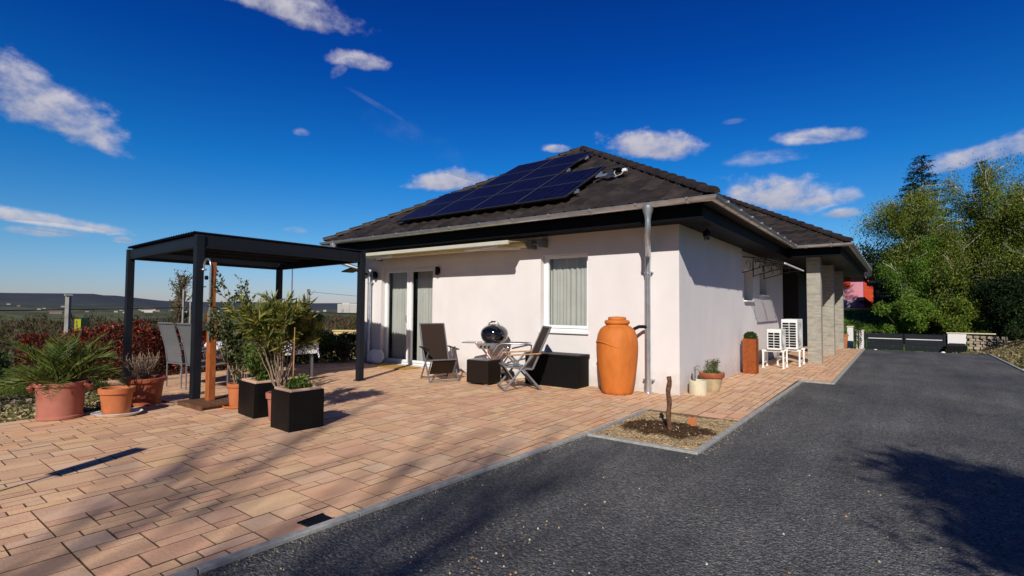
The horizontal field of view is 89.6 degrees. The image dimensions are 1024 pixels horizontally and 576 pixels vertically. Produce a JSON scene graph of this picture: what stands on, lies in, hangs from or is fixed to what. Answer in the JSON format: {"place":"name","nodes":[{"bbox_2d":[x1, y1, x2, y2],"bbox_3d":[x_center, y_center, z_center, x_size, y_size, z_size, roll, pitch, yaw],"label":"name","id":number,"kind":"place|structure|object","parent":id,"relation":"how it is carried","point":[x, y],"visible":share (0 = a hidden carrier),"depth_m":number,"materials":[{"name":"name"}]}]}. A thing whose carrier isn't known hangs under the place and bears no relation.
{"place":"outdoors","nodes":[
{"label":"outdoors","id":0,"kind":"place"},
{"bbox_2d":[0,347,861,575],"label":"paving","id":1,"kind":"structure","parent":0,"point":[168,485],"depth_m":4.86,"materials":[{"name":"stone"}]},
{"bbox_2d":[26,378,93,420],"bbox_3d":[-5.614,1.385,6.409,0.532,0.450,0.563,-1,-2,25],"label":"palm pot","id":2,"kind":"object","parent":1,"relation":"on","point":[67,403],"visible":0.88,"depth_m":6.24,"materials":[{"name":"ceramic"}]},
{"bbox_2d":[0,331,127,400],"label":"palm","id":3,"kind":"object","parent":2,"relation":"in","point":[66,366],"visible":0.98,"depth_m":6.30,"materials":[{"name":"green plant"}]},
{"bbox_2d":[90,408,142,417],"bbox_3d":[-5.023,1.595,6.557,0.550,0.048,0.430,1,-2,-18],"label":"saucer","id":4,"kind":"object","parent":1,"relation":"on","point":[133,411],"visible":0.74,"depth_m":6.46,"materials":[{"name":"white ceramic"}]},
{"bbox_2d":[98,385,135,414],"bbox_3d":[-5.036,1.434,6.561,0.388,0.335,0.388,2,-3,-35],"label":"clay pot","id":5,"kind":"object","parent":4,"relation":"on","point":[116,399],"visible":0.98,"depth_m":6.44,"materials":[{"name":"ceramic"}]},
{"bbox_2d":[121,375,166,406],"bbox_3d":[-5.240,1.461,7.339,0.538,0.375,0.538,2,-3,-43],"label":"wide pot","id":6,"kind":"object","parent":1,"relation":"on","point":[148,392],"visible":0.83,"depth_m":7.19,"materials":[{"name":"ceramic"}]},
{"bbox_2d":[123,349,160,378],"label":"dry shrub","id":7,"kind":"object","parent":6,"relation":"on","point":[139,369],"visible":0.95,"depth_m":7.31,"materials":[{"name":"grey plant"}]},
{"bbox_2d":[158,322,205,388],"bbox_3d":[-5.718,1.149,8.966,0.504,1.116,0.636,-1,-3,30],"label":"back chair","id":8,"kind":"object","parent":1,"relation":"on","point":[173,347],"visible":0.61,"depth_m":8.80,"materials":[{"name":"fabric"}]},
{"bbox_2d":[176,323,227,391],"bbox_3d":[-5.161,1.139,8.597,0.504,1.116,0.636,-1,-3,33],"label":"back chair","id":9,"kind":"object","parent":1,"relation":"on","point":[184,329],"visible":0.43,"depth_m":8.51,"materials":[{"name":"fabric"}]},
{"bbox_2d":[177,258,228,410],"bbox_3d":[-4.240,0.612,7.330,0.720,2.083,0.604,-1,-3,35],"label":"garden shower","id":10,"kind":"object","parent":1,"relation":"on","point":[210,400],"visible":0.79,"depth_m":7.30,"materials":[{"name":"brown wood"}]},
{"bbox_2d":[222,405,237,408],"bbox_3d":[-3.801,1.632,7.152,0.390,0.035,0.390,-1,-3,37],"label":"saucer","id":11,"kind":"object","parent":1,"relation":"on","point":[227,407],"visible":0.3,"depth_m":6.97,"materials":[{"name":"ceramic"}]},
{"bbox_2d":[227,382,238,406],"bbox_3d":[-3.800,1.476,7.158,0.298,0.310,0.298,2,-3,-42],"label":"narrow pot","id":12,"kind":"object","parent":11,"relation":"on","point":[233,389],"visible":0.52,"depth_m":7.04,"materials":[{"name":"ceramic"}]},
{"bbox_2d":[203,297,250,383],"bbox_3d":[-3.953,0.755,7.276,0.675,1.265,0.857,1,-2,-24],"label":"rose bush","id":13,"kind":"object","parent":12,"relation":"in","point":[234,353],"visible":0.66,"depth_m":7.08,"materials":[{"name":"green plant"}]},
{"bbox_2d":[208,263,255,377],"bbox_3d":[-3.967,0.503,7.280,0.617,1.754,0.572,1,-2,-26],"label":"rose twig","id":14,"kind":"object","parent":12,"relation":"in","point":[226,321],"visible":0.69,"depth_m":7.25,"materials":[{"name":"green plant"}]},
{"bbox_2d":[119,231,366,398],"bbox_3d":[-5.032,0.502,9.794,3.670,2.482,3.324,-1,-3,37],"label":"pergola","id":15,"kind":"object","parent":1,"relation":"on","point":[196,249],"visible":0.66,"depth_m":9.37,"materials":[{"name":"paint"}]},
{"bbox_2d":[238,377,287,418],"bbox_3d":[-3.252,1.410,6.724,0.500,0.455,0.420,-2,-3,42],"label":"planter box","id":16,"kind":"object","parent":1,"relation":"on","point":[252,401],"visible":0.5,"depth_m":6.50,"materials":[{"name":"plastic"}]},
{"bbox_2d":[241,341,285,380],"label":"box shrub","id":17,"kind":"object","parent":16,"relation":"on","point":[254,360],"visible":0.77,"depth_m":6.63,"materials":[{"name":"green plant"}]},
{"bbox_2d":[265,391,270,420],"bbox_3d":[-2.882,1.457,6.382,0.318,0.340,0.318,0,-2,18],"label":"pink pot","id":18,"kind":"object","parent":1,"relation":"on","point":[268,395],"visible":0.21,"depth_m":6.27,"materials":[{"name":"ceramic"}]},
{"bbox_2d":[221,290,325,386],"bbox_3d":[-2.971,0.675,6.395,1.209,1.330,1.052,0,-2,-3],"label":"oleander","id":19,"kind":"object","parent":18,"relation":"in","point":[273,322],"visible":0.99,"depth_m":6.22,"materials":[{"name":"green plant"}]},
{"bbox_2d":[226,353,312,385],"bbox_3d":[-4.792,1.388,9.921,0.900,0.725,1.700,-1,-3,39],"label":"garden table","id":20,"kind":"object","parent":1,"relation":"on","point":[291,371],"visible":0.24,"depth_m":10.26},
{"bbox_2d":[203,341,318,358],"bbox_3d":[-4.789,1.205,9.928,0.975,0.368,1.776,-1,-3,39],"label":"tablecloth","id":21,"kind":"object","parent":20,"relation":"on","point":[315,349],"visible":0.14,"depth_m":9.89,"materials":[{"name":"fabric"}]},
{"bbox_2d":[270,385,323,432],"bbox_3d":[-2.504,1.383,6.013,0.440,0.465,0.420,-1,-3,40],"label":"planter box","id":22,"kind":"object","parent":1,"relation":"on","point":[294,410],"visible":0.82,"depth_m":5.86,"materials":[{"name":"plastic"}]},
{"bbox_2d":[280,373,318,388],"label":"box herb","id":23,"kind":"object","parent":22,"relation":"in","point":[295,383],"visible":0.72,"depth_m":5.96,"materials":[{"name":"green plant"}]},
{"bbox_2d":[297,513,334,526],"bbox_3d":[-1.274,1.515,3.357,0.139,0.009,0.189,-1,-3,35],"label":"drain cover","id":24,"kind":"object","parent":1,"relation":"on","point":[315,519],"visible":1,"depth_m":3.36,"materials":[{"name":"black metal"}]},
{"bbox_2d":[330,336,355,362],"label":"corner plant","id":25,"kind":"object","parent":1,"relation":"on","point":[342,350],"visible":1,"depth_m":12.87,"materials":[{"name":"green plant"}]},
{"bbox_2d":[371,350,384,363],"bbox_3d":[-3.304,1.691,12.673,0.352,0.339,0.168,0,-2,13],"label":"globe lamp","id":26,"kind":"object","parent":1,"relation":"on","point":[377,356],"visible":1,"depth_m":12.63,"materials":[{"name":"white plastic"}]},
{"bbox_2d":[376,364,420,369],"bbox_3d":[-2.624,1.830,11.915,0.920,0.018,0.540,-1,-3,37],"label":"door mat","id":27,"kind":"object","parent":1,"relation":"on","point":[399,367],"depth_m":11.79,"materials":[{"name":"yellow fabric"}]},
{"bbox_2d":[419,323,458,382],"bbox_3d":[-1.445,1.234,10.048,0.631,1.076,0.850,1,-2,-26],"label":"reclining chair","id":28,"kind":"object","parent":1,"relation":"on","point":[434,346],"visible":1,"depth_m":10.19,"materials":[{"name":"brown fabric"}]},
{"bbox_2d":[467,357,500,385],"bbox_3d":[-0.523,1.537,9.524,0.480,0.452,0.420,-1,-3,32],"label":"rattan table","id":29,"kind":"object","parent":1,"relation":"on","point":[485,371],"visible":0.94,"depth_m":9.37,"materials":[{"name":"brown wicker"}]},
{"bbox_2d":[462,321,531,380],"bbox_3d":[-0.309,1.215,10.068,1.354,1.140,0.657,0,-2,17],"label":"kettle grill","id":30,"kind":"object","parent":1,"relation":"on","point":[494,336],"visible":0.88,"depth_m":9.94,"materials":[{"name":"black metal"}]},
{"bbox_2d":[497,326,551,390],"bbox_3d":[0.213,1.204,8.993,0.850,1.076,0.631,1,-2,-11],"label":"reclining chair","id":31,"kind":"object","parent":1,"relation":"on","point":[534,354],"visible":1,"depth_m":8.95,"materials":[{"name":"grey metal"}]},
{"bbox_2d":[525,351,589,388],"bbox_3d":[0.812,1.481,9.422,1.130,0.575,0.465,-1,-3,37],"label":"storage box","id":32,"kind":"object","parent":1,"relation":"on","point":[562,370],"visible":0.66,"depth_m":9.17,"materials":[{"name":"black plastic"}]},
{"bbox_2d":[596,316,646,394],"bbox_3d":[1.788,1.109,8.590,0.810,1.268,0.686,2,-3,-33],"label":"rain jar","id":33,"kind":"object","parent":1,"relation":"on","point":[617,349],"visible":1,"depth_m":8.30,"materials":[{"name":"orange plastic"}]},
{"bbox_2d":[689,365,706,395],"bbox_3d":[3.057,1.507,8.463,0.284,0.478,0.284,-1,-3,37],"label":"cream planter","id":34,"kind":"object","parent":1,"relation":"on","point":[697,387],"visible":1,"depth_m":8.35,"materials":[{"name":"beige ceramic"}]},
{"bbox_2d":[699,371,724,391],"bbox_3d":[3.440,1.607,8.872,0.418,0.315,0.418,0,-2,16],"label":"flower pot","id":35,"kind":"object","parent":1,"relation":"on","point":[714,382],"visible":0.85,"depth_m":8.73,"materials":[{"name":"ceramic"}]},
{"bbox_2d":[701,359,720,373],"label":"pine seedling","id":36,"kind":"object","parent":35,"relation":"in","point":[713,366],"visible":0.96,"depth_m":8.85,"materials":[{"name":"green plant"}]},
{"bbox_2d":[742,338,758,373],"bbox_3d":[5.246,1.491,11.325,0.270,0.760,0.270,-1,-3,37],"label":"rusty planter","id":37,"kind":"object","parent":1,"relation":"on","point":[751,356],"visible":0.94,"depth_m":11.22,"materials":[{"name":"metal"}]},
{"bbox_2d":[743,331,757,338],"bbox_3d":[5.251,1.070,11.338,0.309,0.258,0.306,-1,-3,37],"label":"box ball","id":38,"kind":"object","parent":37,"relation":"in","point":[748,335],"visible":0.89,"depth_m":11.26,"materials":[{"name":"green plant"}]},
{"bbox_2d":[762,348,787,368],"bbox_3d":[6.397,1.708,12.528,0.520,0.432,0.540,-1,-3,37],"label":"heat pump stand","id":39,"kind":"object","parent":1,"relation":"on","point":[782,351],"visible":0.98,"depth_m":12.46,"materials":[{"name":"white metal"}]},
{"bbox_2d":[767,328,785,349],"bbox_3d":[6.434,1.239,12.517,0.327,0.490,0.626,-1,-3,37],"label":"heat pump","id":40,"kind":"object","parent":39,"relation":"on","point":[776,338],"visible":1,"depth_m":12.29,"materials":[{"name":"white metal"}]},
{"bbox_2d":[777,348,804,366],"bbox_3d":[7.114,1.747,13.140,0.570,0.412,0.780,-1,-3,37],"label":"heat pump stand","id":41,"kind":"object","parent":1,"relation":"on","point":[799,351],"visible":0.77,"depth_m":12.99,"materials":[{"name":"white metal"}]},
{"bbox_2d":[781,319,802,348],"bbox_3d":[7.150,1.162,13.134,0.377,0.740,0.866,-1,-3,37],"label":"heat pump","id":42,"kind":"object","parent":41,"relation":"on","point":[794,332],"visible":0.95,"depth_m":12.79,"materials":[{"name":"white metal"}]},
{"bbox_2d":[0,293,1023,421],"bbox_3d":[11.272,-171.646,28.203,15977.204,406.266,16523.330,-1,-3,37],"label":"ground","id":43,"kind":"structure","parent":0,"point":[48,301],"depth_m":2156.15,"materials":[{"name":"plant"}]},
{"bbox_2d":[0,349,13,385],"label":"green hedge","id":44,"kind":"object","parent":43,"relation":"on","point":[3,358],"visible":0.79,"depth_m":8.82,"materials":[{"name":"green plant"}]},
{"bbox_2d":[0,393,100,421],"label":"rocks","id":45,"kind":"object","parent":43,"relation":"on","point":[32,401],"visible":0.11,"depth_m":7.15,"materials":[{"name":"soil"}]},
{"bbox_2d":[0,377,117,396],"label":"grass","id":46,"kind":"structure","parent":43,"relation":"on","point":[7,391],"depth_m":8.45,"materials":[{"name":"green plant"}]},
{"bbox_2d":[64,294,72,336],"bbox_3d":[-15.692,3.527,18.078,0.230,6.629,0.230,-1,-3,37],"label":"concrete pole","id":47,"kind":"object","parent":43,"relation":"on","point":[67,319],"visible":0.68,"depth_m":18.13,"materials":[{"name":"grey concrete"}]},
{"bbox_2d":[0,375,161,422],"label":"ground cover","id":48,"kind":"object","parent":43,"relation":"on","point":[17,406],"visible":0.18,"depth_m":7.23,"materials":[{"name":"green plant"}]},
{"bbox_2d":[74,318,88,335],"bbox_3d":[-14.117,3.524,16.770,0.209,5.102,0.360,-1,-3,37],"label":"yellow sign","id":49,"kind":"object","parent":43,"relation":"on","point":[80,322],"visible":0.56,"depth_m":16.80,"materials":[{"name":"yellow plastic"}]},
{"bbox_2d":[13,318,226,385],"bbox_3d":[-7.510,1.334,10.204,1.081,1.524,3.428,-1,-3,39],"label":"red hedge","id":50,"kind":"object","parent":43,"relation":"on","point":[151,339],"visible":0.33,"depth_m":9.97,"materials":[{"name":"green plant"}]},
{"bbox_2d":[0,301,356,386],"bbox_3d":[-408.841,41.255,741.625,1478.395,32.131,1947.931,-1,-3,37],"label":"valley wood","id":51,"kind":"object","parent":43,"relation":"on","point":[32,325],"visible":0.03,"depth_m":179.44,"materials":[{"name":"green plant"}]},
{"bbox_2d":[168,264,192,357],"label":"poplar tree","id":52,"kind":"object","parent":43,"relation":"on","point":[178,299],"visible":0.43,"depth_m":75.80,"materials":[{"name":"green plant"}]},
{"bbox_2d":[180,286,205,373],"bbox_3d":[-16.662,4.518,26.893,1.227,9.255,0.435,0,-2,9],"label":"street lamp","id":53,"kind":"object","parent":43,"relation":"on","point":[183,294],"visible":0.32,"depth_m":26.94,"materials":[{"name":"metal"}]},
{"bbox_2d":[0,307,182,310],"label":"cable","id":54,"kind":"object","parent":53,"relation":"attached to","point":[84,309],"visible":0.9,"depth_m":22.41,"materials":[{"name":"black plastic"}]},
{"bbox_2d":[310,312,325,329],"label":"shrub","id":55,"kind":"object","parent":43,"relation":"on","point":[319,319],"visible":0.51,"depth_m":13.62,"materials":[{"name":"green plant"}]},
{"bbox_2d":[284,329,355,364],"bbox_3d":[-4.785,1.640,13.470,1.112,1.198,2.731,-1,-3,40],"label":"laurel hedge","id":56,"kind":"object","parent":43,"relation":"on","point":[325,347],"visible":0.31,"depth_m":13.19,"materials":[{"name":"green plant"}]},
{"bbox_2d":[332,330,355,358],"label":"yellow wall","id":57,"kind":"structure","parent":43,"relation":"on","point":[336,332],"depth_m":21.78,"materials":[{"name":"yellow paint"}]},
{"bbox_2d":[337,303,356,312],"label":"apartment block","id":58,"kind":"structure","parent":43,"relation":"on","point":[345,307],"depth_m":2371.76,"materials":[{"name":"white paint"}]},
{"bbox_2d":[319,145,871,394],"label":"house","id":59,"kind":"structure","parent":43,"relation":"on","point":[633,246],"depth_m":10.26,"materials":[{"name":"paint"}]},
{"bbox_2d":[342,268,367,274],"bbox_3d":[-4.020,-0.414,13.267,0.741,0.200,0.350,-1,-3,37],"label":"floodlight","id":60,"kind":"object","parent":59,"relation":"attached to","point":[350,270],"visible":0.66,"depth_m":13.30,"materials":[{"name":"black plastic"}]},
{"bbox_2d":[384,266,432,366],"bbox_3d":[-2.435,0.674,12.485,1.820,2.340,0.258,-1,-3,37],"label":"patio door","id":61,"kind":"structure","parent":59,"relation":"in","point":[402,305],"depth_m":12.54,"materials":[{"name":"white plastic"}]},
{"bbox_2d":[366,239,547,260],"bbox_3d":[-1.580,-0.810,11.218,5.160,0.180,0.715,-1,-3,37],"label":"awning","id":62,"kind":"object","parent":59,"relation":"attached to","point":[486,246],"visible":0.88,"depth_m":10.46,"materials":[{"name":"fabric"}]},
{"bbox_2d":[539,254,588,334],"bbox_3d":[1.045,0.091,9.812,1.075,1.535,0.333,-1,-3,37],"label":"window","id":63,"kind":"structure","parent":59,"relation":"in","point":[566,300],"depth_m":9.96,"materials":[{"name":"white plastic"}]},
{"bbox_2d":[563,156,602,194],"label":"panel rails","id":64,"kind":"object","parent":59,"relation":"attached to","point":[577,191],"visible":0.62,"depth_m":10.31,"materials":[{"name":"metal"}]},
{"bbox_2d":[396,188,477,221],"bbox_3d":[-1.752,-1.992,12.324,1.120,0.040,1.870,-1,27,37],"label":"solar panel","id":65,"kind":"object","parent":64,"relation":"attached to","point":[428,210],"visible":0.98,"depth_m":12.22,"materials":[{"name":"blue glass"}]},
{"bbox_2d":[431,182,514,216],"bbox_3d":[-0.836,-2.012,11.637,1.120,0.040,1.870,-1,27,37],"label":"solar panel","id":66,"kind":"object","parent":64,"relation":"attached to","point":[470,201],"visible":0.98,"depth_m":11.52,"materials":[{"name":"blue glass"}]},
{"bbox_2d":[470,174,557,211],"bbox_3d":[0.080,-2.033,10.950,1.120,0.040,1.870,-1,27,37],"label":"solar panel","id":67,"kind":"object","parent":64,"relation":"attached to","point":[513,194],"visible":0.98,"depth_m":10.83,"materials":[{"name":"blue glass"}]},
{"bbox_2d":[480,158,553,187],"bbox_3d":[0.146,-2.889,12.990,1.120,0.040,1.870,-1,27,37],"label":"solar panel","id":68,"kind":"object","parent":64,"relation":"attached to","point":[517,173],"visible":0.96,"depth_m":12.93,"materials":[{"name":"blue glass"}]},
{"bbox_2d":[518,151,593,180],"bbox_3d":[1.062,-2.910,12.303,1.120,0.040,1.870,-1,27,37],"label":"solar panel","id":69,"kind":"object","parent":64,"relation":"attached to","point":[558,165],"visible":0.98,"depth_m":12.22,"materials":[{"name":"blue glass"}]},
{"bbox_2d":[515,166,605,204],"bbox_3d":[0.996,-2.053,10.263,1.120,0.040,1.870,-1,27,37],"label":"solar panel","id":70,"kind":"object","parent":64,"relation":"attached to","point":[562,186],"visible":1,"depth_m":10.12,"materials":[{"name":"blue glass"}]},
{"bbox_2d":[595,165,626,177],"bbox_3d":[1.874,-2.213,9.866,0.642,0.264,0.256,-1,-3,37],"label":"roof sensor","id":71,"kind":"object","parent":59,"relation":"attached to","point":[617,169],"visible":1,"depth_m":9.81,"materials":[{"name":"metal"}]},
{"bbox_2d":[703,229,710,240],"bbox_3d":[3.272,-0.892,8.656,0.124,0.210,0.124,-1,-3,37],"label":"security camera","id":72,"kind":"object","parent":59,"relation":"attached to","point":[706,233],"visible":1,"depth_m":8.61,"materials":[{"name":"black plastic"}]},
{"bbox_2d":[744,271,756,301],"bbox_3d":[5.791,-0.048,12.797,0.310,0.785,1.060,-1,-3,37],"label":"side window","id":73,"kind":"structure","parent":59,"relation":"in","point":[745,300],"depth_m":13.15,"materials":[{"name":"white plastic"}]},
{"bbox_2d":[742,256,803,278],"bbox_3d":[6.480,-0.497,12.768,0.967,0.420,2.790,-1,-3,37],"label":"door canopy","id":74,"kind":"object","parent":59,"relation":"attached to","point":[771,262],"visible":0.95,"depth_m":12.69,"materials":[{"name":"black plastic"}]},
{"bbox_2d":[591,411,735,449],"bbox_3d":[1.837,1.647,6.101,1.160,0.093,1.710,-1,-3,37],"label":"planting bed","id":75,"kind":"object","parent":43,"relation":"on","point":[630,424],"visible":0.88,"depth_m":5.95,"materials":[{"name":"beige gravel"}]},
{"bbox_2d":[666,376,671,429],"bbox_3d":[1.825,1.353,5.993,0.076,0.650,0.069,-1,-3,37],"label":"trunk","id":76,"kind":"object","parent":75,"relation":"in","point":[669,401],"visible":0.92,"depth_m":5.97,"materials":[{"name":"brown wood"}]},
{"bbox_2d":[688,417,695,425],"bbox_3d":[2.151,1.597,6.154,0.100,0.110,0.027,-1,-3,37],"label":"clay shard","id":77,"kind":"object","parent":75,"relation":"on","point":[691,421],"visible":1,"depth_m":6.15,"materials":[{"name":"ceramic"}]},
{"bbox_2d":[846,326,853,347],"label":"gate pillar","id":78,"kind":"structure","parent":43,"relation":"on","point":[850,343],"depth_m":37.09,"materials":[{"name":"white paint"}]},
{"bbox_2d":[843,263,873,307],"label":"pink house","id":79,"kind":"structure","parent":43,"relation":"on","point":[855,289],"depth_m":62.63,"materials":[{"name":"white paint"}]},
{"bbox_2d":[854,321,862,348],"bbox_3d":[13.017,1.725,19.369,0.312,1.119,0.326,-1,-3,37],"label":"column conifer","id":80,"kind":"object","parent":43,"relation":"on","point":[858,335],"depth_m":19.34,"materials":[{"name":"green plant"}]},
{"bbox_2d":[856,330,864,348],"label":"gate pillar","id":81,"kind":"structure","parent":43,"relation":"on","point":[862,342],"depth_m":35.31,"materials":[{"name":"white paint"}]},
{"bbox_2d":[867,281,938,307],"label":"dark roof house","id":82,"kind":"structure","parent":43,"relation":"on","point":[869,283],"depth_m":55.67,"materials":[{"name":"red paint"}]},
{"bbox_2d":[871,294,939,339],"bbox_3d":[29.520,2.367,38.477,3.649,3.863,3.865,1,-2,-14],"label":"bush","id":83,"kind":"object","parent":43,"relation":"on","point":[912,320],"visible":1,"depth_m":37.87,"materials":[{"name":"green plant"}]},
{"bbox_2d":[887,286,943,327],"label":"bush","id":84,"kind":"object","parent":43,"relation":"on","point":[894,299],"visible":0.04,"depth_m":43.84,"materials":[{"name":"green plant"}]},
{"bbox_2d":[891,261,986,335],"bbox_3d":[33.089,1.032,39.927,5.978,6.087,6.617,-1,-3,37],"label":"bush","id":85,"kind":"object","parent":43,"relation":"on","point":[948,293],"visible":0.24,"depth_m":39.51,"materials":[{"name":"green plant"}]},
{"bbox_2d":[856,218,1023,301],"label":"background wood","id":86,"kind":"object","parent":43,"relation":"on","point":[870,254],"visible":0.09,"depth_m":70.92,"materials":[{"name":"green plant"}]},
{"bbox_2d":[923,295,980,339],"bbox_3d":[32.046,2.326,37.417,3.110,3.689,2.986,1,-2,-22],"label":"bush","id":87,"kind":"object","parent":43,"relation":"on","point":[955,314],"visible":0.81,"depth_m":36.79,"materials":[{"name":"green plant"}]},
{"bbox_2d":[946,332,995,344],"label":"boundary wall","id":88,"kind":"structure","parent":43,"relation":"on","point":[954,337],"depth_m":32.39,"materials":[{"name":"white paint"}]},
{"bbox_2d":[953,339,1023,367],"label":"bank cover","id":89,"kind":"object","parent":43,"relation":"on","point":[1015,346],"visible":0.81,"depth_m":20.46,"materials":[{"name":"beige stone"}]},
{"bbox_2d":[955,159,1021,318],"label":"spruce","id":90,"kind":"object","parent":43,"relation":"on","point":[974,272],"visible":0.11,"depth_m":44.87,"materials":[{"name":"green plant"}]},
{"bbox_2d":[967,335,1009,350],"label":"stone wall","id":91,"kind":"structure","parent":43,"relation":"on","point":[980,345],"depth_m":31.43,"materials":[{"name":"beige stone"}]},
{"bbox_2d":[968,272,1023,339],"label":"bush","id":92,"kind":"object","parent":43,"relation":"on","point":[1001,294],"visible":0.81,"depth_m":34.94,"materials":[{"name":"green plant"}]},
{"bbox_2d":[1002,314,1023,339],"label":"bush","id":93,"kind":"object","parent":43,"relation":"on","point":[1017,330],"visible":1,"depth_m":24.72,"materials":[{"name":"green plant"}]},
{"bbox_2d":[1005,316,1023,340],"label":"bush","id":94,"kind":"object","parent":43,"relation":"on","point":[1012,322],"visible":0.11,"depth_m":29.27,"materials":[{"name":"green plant"}]},
{"bbox_2d":[1014,301,1023,317],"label":"bush","id":95,"kind":"object","parent":43,"relation":"on","point":[1020,311],"visible":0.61,"depth_m":32.33,"materials":[{"name":"green plant"}]},
{"bbox_2d":[0,0,1023,302],"label":"sky","id":96,"kind":"structure","parent":0,"point":[124,123],"materials":[{"name":"blue"}]},
{"bbox_2d":[195,349,1023,575],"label":"driveway","id":97,"kind":"structure","parent":0,"point":[888,383],"depth_m":3.77,"materials":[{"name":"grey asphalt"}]},
{"bbox_2d":[168,348,1023,575],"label":"kerb","id":98,"kind":"structure","parent":97,"relation":"on","point":[238,555],"depth_m":4.18,"materials":[{"name":"concrete"}]},
{"bbox_2d":[864,332,945,351],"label":"drive gate","id":99,"kind":"structure","parent":97,"relation":"on","point":[913,342],"depth_m":33.98,"materials":[{"name":"metal"}]},
{"bbox_2d":[946,343,966,352],"bbox_3d":[27.718,3.798,32.138,1.040,0.680,0.560,-1,-3,37],"label":"waste bin","id":100,"kind":"object","parent":97,"relation":"on","point":[955,347],"visible":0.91,"depth_m":31.98,"materials":[{"name":"black plastic"}]},
{"bbox_2d":[806,309,1003,352],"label":"lawn","id":101,"kind":"structure","parent":0,"point":[882,318],"depth_m":45.41,"materials":[{"name":"green plant"}]},
{"bbox_2d":[878,301,912,333],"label":"bush","id":102,"kind":"object","parent":101,"relation":"on","point":[882,323],"visible":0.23,"depth_m":40.19,"materials":[{"name":"green plant"}]},
{"bbox_2d":[871,223,946,300],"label":"birch tree","id":103,"kind":"object","parent":101,"relation":"on","point":[895,280],"visible":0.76,"depth_m":41.25,"materials":[{"name":"green plant"}]},
{"bbox_2d":[856,155,988,317],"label":"spruce","id":104,"kind":"object","parent":101,"relation":"on","point":[919,172],"visible":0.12,"depth_m":47.51,"materials":[{"name":"green plant"}]},
{"bbox_2d":[846,179,1023,314],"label":"birch tree","id":105,"kind":"object","parent":101,"relation":"on","point":[902,219],"visible":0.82,"depth_m":40.96,"materials":[{"name":"green plant"}]},
{"bbox_2d":[915,149,1023,329],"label":"birch tree","id":106,"kind":"object","parent":101,"relation":"on","point":[999,229],"visible":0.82,"depth_m":38.85,"materials":[{"name":"green plant"}]},
{"bbox_2d":[980,168,1023,300],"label":"birch tree","id":107,"kind":"object","parent":101,"relation":"on","point":[1017,251],"visible":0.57,"depth_m":36.71,"materials":[{"name":"green plant"}]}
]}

